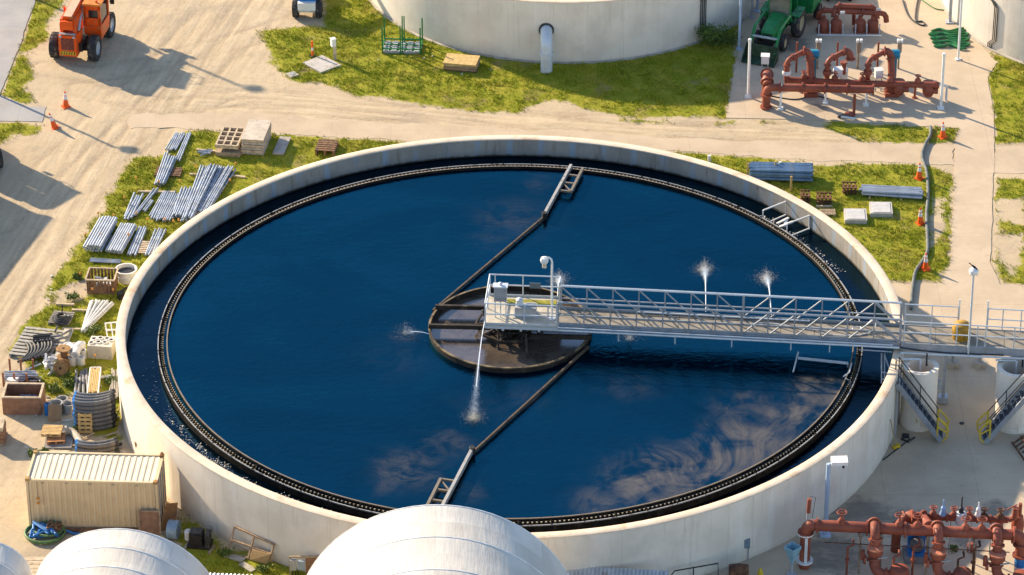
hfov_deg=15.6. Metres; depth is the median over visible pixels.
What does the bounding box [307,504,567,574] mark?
tank
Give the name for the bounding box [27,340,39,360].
curved pipe
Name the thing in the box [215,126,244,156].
block stack
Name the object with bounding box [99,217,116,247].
steel pipe
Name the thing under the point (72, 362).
white drum
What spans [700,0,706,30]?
wall conduit
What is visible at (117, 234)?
steel pipe
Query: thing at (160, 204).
steel pipe
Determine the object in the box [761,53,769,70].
control box
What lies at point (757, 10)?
wall pipe
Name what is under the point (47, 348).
curved pipe
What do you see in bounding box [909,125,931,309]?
discharge hose
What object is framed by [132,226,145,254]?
steel pipe
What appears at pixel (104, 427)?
curved conduit
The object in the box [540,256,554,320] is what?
lamp post
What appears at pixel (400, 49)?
stack rack
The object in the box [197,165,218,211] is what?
steel pipe
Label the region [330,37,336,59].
meter post
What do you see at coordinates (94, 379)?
timber trough
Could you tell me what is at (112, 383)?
steel pipe
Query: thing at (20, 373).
silver tube
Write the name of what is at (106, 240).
steel pipe
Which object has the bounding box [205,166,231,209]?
steel pipe
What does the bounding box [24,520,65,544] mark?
green hose
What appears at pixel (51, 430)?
pallet
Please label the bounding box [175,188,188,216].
steel pipe
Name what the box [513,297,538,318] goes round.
drive motor
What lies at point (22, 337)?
pallet
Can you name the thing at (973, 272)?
light pole
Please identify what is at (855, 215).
cover slab
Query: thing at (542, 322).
service platform
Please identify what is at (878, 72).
control box
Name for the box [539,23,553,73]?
vent pipe
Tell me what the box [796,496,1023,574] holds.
pipe manifold
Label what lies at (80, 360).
white drum
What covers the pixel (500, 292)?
control cabinet
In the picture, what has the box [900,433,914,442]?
pump hose
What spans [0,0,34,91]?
road
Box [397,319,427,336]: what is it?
water jet
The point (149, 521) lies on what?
door panel
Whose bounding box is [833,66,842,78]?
control box
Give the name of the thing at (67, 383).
weed
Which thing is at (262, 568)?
weed
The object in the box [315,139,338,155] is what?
pallet
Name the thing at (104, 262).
steel pipe
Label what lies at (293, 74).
rock
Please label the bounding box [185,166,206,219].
steel pipe
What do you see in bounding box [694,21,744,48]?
shrub
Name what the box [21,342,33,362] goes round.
curved pipe
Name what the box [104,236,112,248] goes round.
pallet
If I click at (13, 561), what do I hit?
fabric shelter
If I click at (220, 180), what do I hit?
steel pipe
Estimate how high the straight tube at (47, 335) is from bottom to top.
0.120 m
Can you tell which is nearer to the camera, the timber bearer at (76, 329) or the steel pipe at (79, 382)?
the steel pipe at (79, 382)
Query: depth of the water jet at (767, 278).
170.64 m
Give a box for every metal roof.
[209,573,248,574]
[567,567,668,574]
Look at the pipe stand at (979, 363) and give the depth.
169.09 m
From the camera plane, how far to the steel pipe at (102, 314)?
173.18 m
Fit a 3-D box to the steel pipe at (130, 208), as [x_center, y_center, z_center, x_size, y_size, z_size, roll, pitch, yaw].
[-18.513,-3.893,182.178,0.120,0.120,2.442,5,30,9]
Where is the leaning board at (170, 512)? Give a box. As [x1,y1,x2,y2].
[162,502,177,529]
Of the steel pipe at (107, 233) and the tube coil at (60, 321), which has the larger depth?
the steel pipe at (107, 233)
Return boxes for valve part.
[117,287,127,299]
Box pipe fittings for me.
[94,276,110,285]
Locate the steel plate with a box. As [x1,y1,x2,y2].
[44,431,72,449]
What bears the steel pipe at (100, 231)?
on the steel pipe
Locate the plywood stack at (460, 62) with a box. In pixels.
[443,53,480,72]
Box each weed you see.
[27,448,41,456]
[46,381,63,393]
[50,365,73,379]
[61,377,73,387]
[64,291,79,300]
[72,271,82,279]
[86,321,104,335]
[103,373,117,384]
[216,547,232,557]
[254,563,272,572]
[950,544,961,551]
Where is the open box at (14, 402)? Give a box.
[1,382,45,414]
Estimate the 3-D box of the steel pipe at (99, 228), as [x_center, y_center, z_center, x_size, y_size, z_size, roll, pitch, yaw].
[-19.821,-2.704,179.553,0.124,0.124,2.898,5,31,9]
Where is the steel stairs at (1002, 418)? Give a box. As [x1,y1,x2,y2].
[976,371,1023,444]
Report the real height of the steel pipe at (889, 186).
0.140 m
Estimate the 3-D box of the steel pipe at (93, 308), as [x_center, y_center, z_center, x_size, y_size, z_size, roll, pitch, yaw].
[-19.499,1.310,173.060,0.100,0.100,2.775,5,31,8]
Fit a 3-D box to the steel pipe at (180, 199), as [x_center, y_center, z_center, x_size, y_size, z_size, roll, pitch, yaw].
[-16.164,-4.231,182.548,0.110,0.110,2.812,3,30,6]
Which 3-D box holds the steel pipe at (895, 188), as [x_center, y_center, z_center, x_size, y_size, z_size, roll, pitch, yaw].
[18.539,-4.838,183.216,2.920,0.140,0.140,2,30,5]
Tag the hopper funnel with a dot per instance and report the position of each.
(792, 549)
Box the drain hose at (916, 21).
[902,0,925,25]
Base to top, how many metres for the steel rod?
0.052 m
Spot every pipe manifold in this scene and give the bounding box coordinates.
[760,39,947,115]
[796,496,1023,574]
[816,2,888,35]
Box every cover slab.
[844,208,866,223]
[869,202,892,216]
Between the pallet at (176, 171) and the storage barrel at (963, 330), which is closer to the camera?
the storage barrel at (963, 330)
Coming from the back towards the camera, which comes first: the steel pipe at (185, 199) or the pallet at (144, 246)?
the steel pipe at (185, 199)
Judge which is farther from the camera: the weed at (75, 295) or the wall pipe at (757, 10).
the wall pipe at (757, 10)
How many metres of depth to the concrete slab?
195.50 m
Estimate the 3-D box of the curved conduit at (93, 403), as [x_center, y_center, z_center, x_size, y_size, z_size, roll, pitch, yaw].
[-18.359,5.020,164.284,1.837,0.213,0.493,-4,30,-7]
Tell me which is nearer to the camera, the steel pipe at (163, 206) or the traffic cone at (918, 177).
the steel pipe at (163, 206)
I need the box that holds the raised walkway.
[900,299,1023,403]
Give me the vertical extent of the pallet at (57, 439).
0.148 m
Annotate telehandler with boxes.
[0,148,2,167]
[49,0,115,60]
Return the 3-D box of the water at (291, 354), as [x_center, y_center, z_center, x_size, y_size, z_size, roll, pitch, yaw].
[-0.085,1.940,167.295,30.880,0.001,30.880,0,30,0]
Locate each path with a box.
[127,112,954,164]
[994,146,1023,173]
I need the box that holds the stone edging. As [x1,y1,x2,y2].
[223,554,255,572]
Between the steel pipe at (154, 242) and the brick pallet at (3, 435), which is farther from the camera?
the steel pipe at (154, 242)
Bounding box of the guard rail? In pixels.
[671,563,718,574]
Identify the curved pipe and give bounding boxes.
[17,342,29,362]
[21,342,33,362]
[25,341,36,361]
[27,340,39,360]
[30,339,43,358]
[34,339,46,358]
[37,338,49,357]
[41,338,52,357]
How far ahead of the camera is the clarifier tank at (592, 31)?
195.72 m
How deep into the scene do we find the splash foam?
160.38 m
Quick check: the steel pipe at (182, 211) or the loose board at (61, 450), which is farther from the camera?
the steel pipe at (182, 211)
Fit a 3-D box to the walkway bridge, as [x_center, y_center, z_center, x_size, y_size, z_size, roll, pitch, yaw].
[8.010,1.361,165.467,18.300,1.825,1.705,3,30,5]
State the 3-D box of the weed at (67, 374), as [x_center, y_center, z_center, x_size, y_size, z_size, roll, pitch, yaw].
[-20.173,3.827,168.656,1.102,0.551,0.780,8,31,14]
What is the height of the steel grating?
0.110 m
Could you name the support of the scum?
on the water at (291, 354)
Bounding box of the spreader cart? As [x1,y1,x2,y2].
[791,0,821,17]
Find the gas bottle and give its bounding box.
[757,568,762,574]
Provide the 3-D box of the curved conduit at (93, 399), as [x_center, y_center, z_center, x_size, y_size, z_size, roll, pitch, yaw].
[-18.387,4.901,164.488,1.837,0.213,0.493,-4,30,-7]
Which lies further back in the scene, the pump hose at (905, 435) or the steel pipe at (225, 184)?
the steel pipe at (225, 184)
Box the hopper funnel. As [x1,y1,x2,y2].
[784,541,801,574]
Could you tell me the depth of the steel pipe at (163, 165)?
185.24 m
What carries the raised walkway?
on the pavement
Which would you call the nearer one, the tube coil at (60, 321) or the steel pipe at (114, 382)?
the steel pipe at (114, 382)
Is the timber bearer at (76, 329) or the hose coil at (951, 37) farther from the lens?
the hose coil at (951, 37)
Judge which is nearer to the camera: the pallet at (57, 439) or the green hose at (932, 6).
the pallet at (57, 439)
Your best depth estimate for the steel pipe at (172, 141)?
188.00 m
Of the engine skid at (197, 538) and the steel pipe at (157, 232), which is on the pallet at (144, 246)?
the steel pipe at (157, 232)
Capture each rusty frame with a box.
[800,190,810,202]
[816,192,831,207]
[842,181,857,194]
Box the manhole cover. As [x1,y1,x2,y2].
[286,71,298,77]
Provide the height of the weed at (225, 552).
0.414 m
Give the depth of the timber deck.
155.35 m
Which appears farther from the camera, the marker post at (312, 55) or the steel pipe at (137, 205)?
the marker post at (312, 55)
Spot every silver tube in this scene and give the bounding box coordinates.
[4,370,35,372]
[4,372,35,374]
[5,375,36,376]
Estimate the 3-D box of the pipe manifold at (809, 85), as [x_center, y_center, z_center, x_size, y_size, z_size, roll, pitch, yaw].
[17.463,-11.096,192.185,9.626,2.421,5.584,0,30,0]
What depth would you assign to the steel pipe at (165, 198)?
182.44 m
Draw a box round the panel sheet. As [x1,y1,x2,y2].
[54,328,72,355]
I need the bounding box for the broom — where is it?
[890,419,899,449]
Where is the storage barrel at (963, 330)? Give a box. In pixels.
[952,320,970,341]
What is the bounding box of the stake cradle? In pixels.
[2,358,38,385]
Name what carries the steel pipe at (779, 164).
on the steel pipe
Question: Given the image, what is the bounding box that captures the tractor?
[741,0,805,67]
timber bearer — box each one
[56,302,73,305]
[62,327,80,330]
[72,308,90,311]
[138,190,171,192]
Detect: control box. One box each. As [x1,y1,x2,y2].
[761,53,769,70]
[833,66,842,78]
[874,67,883,91]
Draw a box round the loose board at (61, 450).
[50,450,69,451]
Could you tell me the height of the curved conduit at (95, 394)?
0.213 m
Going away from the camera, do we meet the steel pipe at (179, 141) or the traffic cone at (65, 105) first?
the steel pipe at (179, 141)
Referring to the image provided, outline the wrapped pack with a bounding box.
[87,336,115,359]
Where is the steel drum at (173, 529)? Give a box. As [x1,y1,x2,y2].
[166,519,180,539]
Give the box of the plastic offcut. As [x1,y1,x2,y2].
[50,326,71,340]
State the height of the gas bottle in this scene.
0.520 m
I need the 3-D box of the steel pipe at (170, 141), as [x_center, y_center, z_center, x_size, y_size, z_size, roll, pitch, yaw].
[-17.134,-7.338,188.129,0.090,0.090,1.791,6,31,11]
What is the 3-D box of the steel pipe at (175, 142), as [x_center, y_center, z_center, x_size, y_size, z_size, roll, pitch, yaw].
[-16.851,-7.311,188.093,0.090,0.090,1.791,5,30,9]
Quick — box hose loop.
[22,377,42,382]
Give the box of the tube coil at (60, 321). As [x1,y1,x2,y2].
[52,305,71,324]
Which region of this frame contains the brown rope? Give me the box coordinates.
[46,519,62,529]
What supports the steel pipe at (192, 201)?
on the steel pipe
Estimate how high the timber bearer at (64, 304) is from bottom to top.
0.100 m
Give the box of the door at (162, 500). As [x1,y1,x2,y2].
[157,459,166,521]
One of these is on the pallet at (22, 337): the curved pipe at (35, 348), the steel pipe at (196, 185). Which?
the curved pipe at (35, 348)
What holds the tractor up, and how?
on the pavement
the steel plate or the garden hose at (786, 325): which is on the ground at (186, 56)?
the steel plate
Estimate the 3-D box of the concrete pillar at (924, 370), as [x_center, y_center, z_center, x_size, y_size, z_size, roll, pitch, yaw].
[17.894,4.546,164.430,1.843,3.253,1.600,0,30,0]
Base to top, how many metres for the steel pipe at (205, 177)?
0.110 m
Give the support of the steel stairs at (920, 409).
on the pavement
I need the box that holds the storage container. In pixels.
[25,450,166,526]
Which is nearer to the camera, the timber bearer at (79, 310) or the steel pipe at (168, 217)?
the timber bearer at (79, 310)
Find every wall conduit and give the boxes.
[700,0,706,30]
[987,0,997,47]
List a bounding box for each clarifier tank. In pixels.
[115,135,903,574]
[369,0,762,63]
[939,0,1023,63]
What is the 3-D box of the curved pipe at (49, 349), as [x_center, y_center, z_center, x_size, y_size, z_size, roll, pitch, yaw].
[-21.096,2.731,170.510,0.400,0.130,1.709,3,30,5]
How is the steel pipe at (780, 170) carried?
on the steel pipe at (781, 174)
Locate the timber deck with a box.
[24,557,44,574]
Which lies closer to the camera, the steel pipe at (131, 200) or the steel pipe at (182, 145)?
the steel pipe at (131, 200)
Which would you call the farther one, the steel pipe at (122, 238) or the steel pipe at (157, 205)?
the steel pipe at (157, 205)
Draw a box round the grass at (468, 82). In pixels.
[0,0,1023,574]
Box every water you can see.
[127,156,893,531]
[163,169,856,521]
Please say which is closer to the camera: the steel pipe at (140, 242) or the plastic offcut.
the plastic offcut
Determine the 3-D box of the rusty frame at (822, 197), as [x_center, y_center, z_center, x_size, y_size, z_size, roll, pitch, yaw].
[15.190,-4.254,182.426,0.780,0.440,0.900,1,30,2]
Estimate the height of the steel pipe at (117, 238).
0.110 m
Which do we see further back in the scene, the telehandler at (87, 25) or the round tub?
the telehandler at (87, 25)
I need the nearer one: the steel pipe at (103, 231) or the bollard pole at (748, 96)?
the steel pipe at (103, 231)
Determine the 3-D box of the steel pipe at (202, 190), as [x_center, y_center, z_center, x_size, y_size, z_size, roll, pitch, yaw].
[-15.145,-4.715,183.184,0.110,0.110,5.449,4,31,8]
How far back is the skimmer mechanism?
166.02 m
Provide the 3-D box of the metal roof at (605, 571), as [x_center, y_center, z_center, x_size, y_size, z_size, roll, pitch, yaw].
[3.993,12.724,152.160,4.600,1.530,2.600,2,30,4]
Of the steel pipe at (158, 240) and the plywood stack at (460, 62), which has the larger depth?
the plywood stack at (460, 62)
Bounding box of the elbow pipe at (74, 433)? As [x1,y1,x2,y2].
[65,426,83,440]
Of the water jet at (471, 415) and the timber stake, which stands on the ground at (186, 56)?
the timber stake
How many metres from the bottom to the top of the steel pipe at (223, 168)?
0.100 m
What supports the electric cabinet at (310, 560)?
on the ground at (186, 56)
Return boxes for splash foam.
[142,215,845,510]
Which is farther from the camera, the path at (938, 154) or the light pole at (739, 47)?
the light pole at (739, 47)
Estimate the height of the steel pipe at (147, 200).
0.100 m
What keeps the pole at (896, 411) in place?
on the pavement
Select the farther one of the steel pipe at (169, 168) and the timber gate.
the steel pipe at (169, 168)
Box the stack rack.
[381,16,422,54]
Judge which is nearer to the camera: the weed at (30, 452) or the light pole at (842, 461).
the light pole at (842, 461)
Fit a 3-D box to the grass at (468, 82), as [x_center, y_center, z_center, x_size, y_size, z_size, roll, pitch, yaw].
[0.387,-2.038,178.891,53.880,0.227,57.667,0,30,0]
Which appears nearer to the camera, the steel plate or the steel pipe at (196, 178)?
the steel plate
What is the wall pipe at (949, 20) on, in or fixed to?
on the pavement
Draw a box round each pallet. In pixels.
[0,417,7,445]
[9,326,63,357]
[41,425,62,436]
[47,432,64,444]
[48,310,74,325]
[78,413,92,433]
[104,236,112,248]
[134,241,158,254]
[154,167,182,177]
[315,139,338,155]
[820,209,835,216]
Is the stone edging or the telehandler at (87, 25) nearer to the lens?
the stone edging
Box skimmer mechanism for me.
[426,164,590,504]
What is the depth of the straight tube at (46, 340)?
170.88 m
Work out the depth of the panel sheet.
171.37 m
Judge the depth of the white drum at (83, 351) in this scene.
170.01 m
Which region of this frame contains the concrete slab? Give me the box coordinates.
[303,55,340,73]
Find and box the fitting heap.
[42,353,58,375]
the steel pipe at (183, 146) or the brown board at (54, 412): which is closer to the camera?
the brown board at (54, 412)
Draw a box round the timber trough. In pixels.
[87,367,101,392]
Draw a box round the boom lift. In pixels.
[292,0,322,17]
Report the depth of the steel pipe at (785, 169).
184.25 m
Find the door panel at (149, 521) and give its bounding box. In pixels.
[138,510,160,535]
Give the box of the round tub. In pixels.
[115,263,136,283]
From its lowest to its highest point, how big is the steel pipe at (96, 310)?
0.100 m
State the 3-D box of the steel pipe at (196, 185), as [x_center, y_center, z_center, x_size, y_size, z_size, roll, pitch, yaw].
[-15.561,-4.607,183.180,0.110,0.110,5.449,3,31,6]
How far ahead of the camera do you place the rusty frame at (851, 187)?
183.27 m
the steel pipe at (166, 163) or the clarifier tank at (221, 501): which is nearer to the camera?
the clarifier tank at (221, 501)
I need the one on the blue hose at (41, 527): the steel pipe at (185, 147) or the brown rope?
the brown rope
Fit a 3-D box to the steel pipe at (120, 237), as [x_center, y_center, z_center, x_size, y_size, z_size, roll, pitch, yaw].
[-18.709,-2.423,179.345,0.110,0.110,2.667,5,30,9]
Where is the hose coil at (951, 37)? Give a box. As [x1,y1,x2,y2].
[928,27,969,49]
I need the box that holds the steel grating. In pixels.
[1011,435,1023,459]
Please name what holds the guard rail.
on the pavement
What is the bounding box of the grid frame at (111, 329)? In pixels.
[105,321,116,336]
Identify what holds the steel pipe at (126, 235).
on the steel pipe
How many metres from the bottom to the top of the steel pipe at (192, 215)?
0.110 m
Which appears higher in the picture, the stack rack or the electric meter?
the stack rack
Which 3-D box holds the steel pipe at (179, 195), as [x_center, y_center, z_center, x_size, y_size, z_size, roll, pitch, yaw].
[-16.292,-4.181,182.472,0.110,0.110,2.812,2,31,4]
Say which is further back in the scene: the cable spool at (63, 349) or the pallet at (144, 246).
the pallet at (144, 246)
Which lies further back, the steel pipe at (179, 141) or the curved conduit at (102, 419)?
the steel pipe at (179, 141)
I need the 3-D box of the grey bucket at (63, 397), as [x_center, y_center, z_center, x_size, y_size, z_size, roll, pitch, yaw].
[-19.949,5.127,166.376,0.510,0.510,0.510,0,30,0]
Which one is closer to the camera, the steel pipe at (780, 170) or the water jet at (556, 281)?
the water jet at (556, 281)
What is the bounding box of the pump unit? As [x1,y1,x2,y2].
[902,535,929,563]
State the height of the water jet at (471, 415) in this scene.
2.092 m
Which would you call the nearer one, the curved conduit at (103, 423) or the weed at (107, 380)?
the curved conduit at (103, 423)
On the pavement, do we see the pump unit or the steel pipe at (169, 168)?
the pump unit
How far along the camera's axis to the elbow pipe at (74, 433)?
164.21 m
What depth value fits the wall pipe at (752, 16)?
200.10 m
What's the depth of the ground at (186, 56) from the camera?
189.87 m
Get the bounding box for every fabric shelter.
[0,543,31,574]
[36,528,209,574]
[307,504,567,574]
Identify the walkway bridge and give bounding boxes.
[541,285,902,351]
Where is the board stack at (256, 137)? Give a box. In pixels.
[241,119,271,154]
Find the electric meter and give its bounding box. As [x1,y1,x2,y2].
[744,538,749,559]
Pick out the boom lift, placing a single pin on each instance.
(308, 6)
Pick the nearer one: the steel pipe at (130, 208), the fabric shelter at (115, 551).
the fabric shelter at (115, 551)
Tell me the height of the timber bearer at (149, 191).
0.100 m
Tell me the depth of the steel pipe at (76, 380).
168.24 m
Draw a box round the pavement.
[705,0,1023,574]
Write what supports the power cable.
on the pavement
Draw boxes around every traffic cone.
[49,113,58,129]
[61,91,70,108]
[914,163,924,180]
[915,207,924,225]
[921,253,930,271]
[938,122,948,139]
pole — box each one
[736,0,741,49]
[745,38,751,98]
[820,456,847,537]
[894,360,900,437]
[937,53,945,109]
[955,0,962,60]
[967,267,978,353]
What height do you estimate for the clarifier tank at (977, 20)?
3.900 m
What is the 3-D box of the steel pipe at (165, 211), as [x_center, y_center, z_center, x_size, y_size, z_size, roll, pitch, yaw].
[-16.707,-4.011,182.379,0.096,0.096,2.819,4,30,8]
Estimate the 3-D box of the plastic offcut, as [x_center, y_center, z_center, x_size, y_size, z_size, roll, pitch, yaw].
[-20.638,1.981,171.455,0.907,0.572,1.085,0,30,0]
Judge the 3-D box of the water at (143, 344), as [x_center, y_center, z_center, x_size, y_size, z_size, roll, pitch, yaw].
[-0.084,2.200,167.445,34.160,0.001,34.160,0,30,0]
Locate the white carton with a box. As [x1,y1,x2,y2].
[6,376,19,381]
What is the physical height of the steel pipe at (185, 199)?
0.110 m
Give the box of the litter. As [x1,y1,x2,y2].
[25,55,491,449]
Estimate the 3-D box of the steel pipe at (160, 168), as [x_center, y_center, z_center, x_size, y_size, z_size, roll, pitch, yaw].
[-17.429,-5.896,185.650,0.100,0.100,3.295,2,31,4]
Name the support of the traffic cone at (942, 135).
on the ground at (186, 56)
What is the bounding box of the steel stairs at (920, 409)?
[895,357,948,442]
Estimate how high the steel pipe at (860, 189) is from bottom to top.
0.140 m
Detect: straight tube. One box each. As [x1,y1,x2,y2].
[33,334,51,337]
[33,336,52,340]
[33,339,52,342]
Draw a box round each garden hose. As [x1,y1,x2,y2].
[751,322,825,330]
[821,319,875,335]
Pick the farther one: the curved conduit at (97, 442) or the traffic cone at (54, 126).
the traffic cone at (54, 126)
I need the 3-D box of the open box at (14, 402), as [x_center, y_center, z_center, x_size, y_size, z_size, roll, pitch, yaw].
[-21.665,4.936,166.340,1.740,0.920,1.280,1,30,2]
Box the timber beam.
[65,527,138,531]
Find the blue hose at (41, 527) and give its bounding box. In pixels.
[29,520,79,537]
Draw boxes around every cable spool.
[53,359,69,375]
[56,344,70,360]
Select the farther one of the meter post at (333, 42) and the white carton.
the meter post at (333, 42)
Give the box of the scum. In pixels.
[431,291,587,366]
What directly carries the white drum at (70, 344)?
on the cable spool at (63, 349)
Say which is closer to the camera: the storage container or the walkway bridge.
the storage container
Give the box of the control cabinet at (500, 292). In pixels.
[493,282,507,317]
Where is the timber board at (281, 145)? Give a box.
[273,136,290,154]
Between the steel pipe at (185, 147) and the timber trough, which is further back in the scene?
the steel pipe at (185, 147)
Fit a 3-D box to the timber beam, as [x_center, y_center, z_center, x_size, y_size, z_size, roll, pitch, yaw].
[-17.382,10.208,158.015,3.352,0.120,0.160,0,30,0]
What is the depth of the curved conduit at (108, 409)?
164.37 m
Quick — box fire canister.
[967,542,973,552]
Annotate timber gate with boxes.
[228,526,274,563]
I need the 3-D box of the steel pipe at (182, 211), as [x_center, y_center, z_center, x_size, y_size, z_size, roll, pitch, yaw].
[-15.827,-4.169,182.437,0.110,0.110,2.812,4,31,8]
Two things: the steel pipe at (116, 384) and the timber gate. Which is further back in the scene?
the steel pipe at (116, 384)
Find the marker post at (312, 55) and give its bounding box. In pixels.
[310,41,315,57]
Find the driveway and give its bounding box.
[0,95,45,121]
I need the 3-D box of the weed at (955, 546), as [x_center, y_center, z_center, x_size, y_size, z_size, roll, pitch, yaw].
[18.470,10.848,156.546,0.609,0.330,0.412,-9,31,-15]
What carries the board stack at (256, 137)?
on the ground at (186, 56)
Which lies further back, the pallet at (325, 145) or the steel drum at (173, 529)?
the pallet at (325, 145)
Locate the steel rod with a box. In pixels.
[883,439,909,459]
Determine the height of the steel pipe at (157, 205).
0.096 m
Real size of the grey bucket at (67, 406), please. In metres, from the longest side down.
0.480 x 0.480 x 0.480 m
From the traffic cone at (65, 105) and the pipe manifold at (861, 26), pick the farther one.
the pipe manifold at (861, 26)
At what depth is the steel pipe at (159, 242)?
179.44 m
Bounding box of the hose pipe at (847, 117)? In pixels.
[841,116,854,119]
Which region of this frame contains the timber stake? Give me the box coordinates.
[790,176,791,191]
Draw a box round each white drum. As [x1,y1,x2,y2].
[66,342,74,352]
[67,355,76,366]
[70,346,80,358]
[74,341,83,349]
[76,354,84,365]
[80,348,86,358]
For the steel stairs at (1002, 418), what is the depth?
163.24 m
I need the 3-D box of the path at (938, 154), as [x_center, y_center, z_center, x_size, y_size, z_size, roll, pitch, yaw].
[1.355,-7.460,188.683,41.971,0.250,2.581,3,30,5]
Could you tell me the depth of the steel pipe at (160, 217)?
182.24 m
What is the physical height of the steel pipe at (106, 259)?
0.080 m
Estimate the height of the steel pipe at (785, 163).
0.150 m
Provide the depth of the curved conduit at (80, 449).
162.03 m
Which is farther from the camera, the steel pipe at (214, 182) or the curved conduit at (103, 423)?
the steel pipe at (214, 182)
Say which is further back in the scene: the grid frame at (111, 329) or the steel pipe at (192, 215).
the steel pipe at (192, 215)
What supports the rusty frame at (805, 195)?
on the ground at (186, 56)
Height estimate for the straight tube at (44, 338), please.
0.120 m
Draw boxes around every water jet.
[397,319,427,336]
[461,322,484,424]
[542,268,573,295]
[692,257,720,311]
[754,267,779,314]
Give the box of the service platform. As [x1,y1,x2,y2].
[484,274,560,331]
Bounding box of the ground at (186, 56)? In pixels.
[0,0,1023,574]
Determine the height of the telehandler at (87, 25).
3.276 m
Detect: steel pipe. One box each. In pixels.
[74,369,77,391]
[77,370,81,391]
[81,299,93,329]
[81,300,97,331]
[82,300,103,328]
[82,369,84,392]
[83,217,100,247]
[83,300,108,328]
[83,301,112,330]
[84,303,113,332]
[84,368,87,389]
[86,216,103,246]
[89,215,107,246]
[89,261,119,263]
[91,216,109,246]
[91,258,120,260]
[94,217,111,246]
[97,216,114,246]
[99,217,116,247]
[100,221,116,251]
[105,222,121,251]
[108,223,123,251]
[110,223,126,251]
[111,368,113,388]
[113,223,128,250]
[113,370,116,398]
[114,223,130,251]
[116,369,117,397]
[117,223,133,251]
[119,224,135,251]
[120,225,136,253]
[124,192,135,216]
[124,194,137,219]
[127,195,139,219]
[127,226,140,254]
[129,226,142,255]
[130,193,143,218]
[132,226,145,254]
[134,188,154,215]
[134,227,146,256]
[135,187,158,215]
[144,200,153,211]
[145,228,156,255]
[146,227,159,255]
[148,228,161,255]
[149,192,162,216]
[150,191,164,219]
[152,228,162,252]
[153,191,166,219]
[154,152,165,184]
[155,191,169,219]
[156,155,167,183]
[156,192,170,221]
[156,229,166,247]
[159,154,170,180]
[159,156,172,184]
[159,191,173,220]
[161,191,175,219]
[162,155,175,184]
[162,193,176,221]
[165,132,175,149]
[165,156,176,183]
[165,193,178,221]
[166,200,176,220]
[167,132,177,149]
[170,133,178,150]
[171,133,180,150]
[172,187,182,216]
[174,132,183,149]
[174,186,185,214]
[175,133,184,150]
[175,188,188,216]
[176,132,187,159]
[177,131,190,160]
[178,186,191,215]
[179,133,191,161]
[179,187,193,216]
[181,164,201,219]
[182,165,204,221]
[184,165,208,218]
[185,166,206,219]
[188,163,211,216]
[188,164,214,218]
[190,165,217,218]
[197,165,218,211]
[198,165,220,211]
[199,167,226,212]
[201,166,222,211]
[203,165,229,210]
[205,166,224,199]
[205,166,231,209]
[208,166,233,207]
[212,169,235,204]
[749,163,810,165]
[749,166,810,168]
[749,174,810,177]
[750,165,812,168]
[750,169,811,172]
[750,172,812,175]
[751,162,812,165]
[751,168,813,171]
[754,177,812,181]
[859,188,918,191]
[861,186,920,189]
[862,184,921,188]
[862,190,922,194]
[862,193,921,198]
[863,187,922,192]
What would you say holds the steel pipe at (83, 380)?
on the ground at (186, 56)
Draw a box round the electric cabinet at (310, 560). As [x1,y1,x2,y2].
[289,555,319,574]
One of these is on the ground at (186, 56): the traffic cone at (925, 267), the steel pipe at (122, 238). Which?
the traffic cone at (925, 267)
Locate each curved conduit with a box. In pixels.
[72,394,113,401]
[72,397,113,405]
[72,410,113,417]
[73,391,114,398]
[73,401,114,409]
[73,406,114,413]
[73,414,114,422]
[74,388,115,395]
[74,418,115,426]
[74,437,117,443]
[75,439,118,448]
[75,444,117,452]
[75,449,117,452]
[77,423,114,430]
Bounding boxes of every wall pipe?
[749,0,754,18]
[754,0,759,12]
[945,0,953,23]
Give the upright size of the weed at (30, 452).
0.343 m
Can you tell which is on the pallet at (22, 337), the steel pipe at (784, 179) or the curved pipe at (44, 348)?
the curved pipe at (44, 348)
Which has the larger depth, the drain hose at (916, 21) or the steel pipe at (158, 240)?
the drain hose at (916, 21)
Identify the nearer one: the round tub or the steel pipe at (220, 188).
the round tub
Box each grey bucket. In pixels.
[49,399,62,414]
[56,395,67,409]
[63,400,72,413]
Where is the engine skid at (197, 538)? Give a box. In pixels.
[183,525,215,553]
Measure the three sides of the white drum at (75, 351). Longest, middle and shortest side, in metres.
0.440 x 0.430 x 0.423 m
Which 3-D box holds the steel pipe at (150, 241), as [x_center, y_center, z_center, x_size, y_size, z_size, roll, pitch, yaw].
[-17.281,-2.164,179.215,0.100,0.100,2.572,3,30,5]
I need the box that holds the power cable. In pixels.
[772,96,827,99]
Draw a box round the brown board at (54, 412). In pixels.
[48,404,61,420]
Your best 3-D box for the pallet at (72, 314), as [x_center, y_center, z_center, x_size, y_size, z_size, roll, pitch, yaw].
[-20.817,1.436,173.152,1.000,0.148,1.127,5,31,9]
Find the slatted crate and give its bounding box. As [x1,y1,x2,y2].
[85,267,117,294]
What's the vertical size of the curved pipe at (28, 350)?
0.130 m
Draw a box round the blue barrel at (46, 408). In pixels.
[44,402,48,415]
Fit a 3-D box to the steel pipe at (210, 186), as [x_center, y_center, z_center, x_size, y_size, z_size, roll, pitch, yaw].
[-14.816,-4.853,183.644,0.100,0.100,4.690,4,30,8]
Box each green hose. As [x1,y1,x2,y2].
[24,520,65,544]
[922,0,944,10]

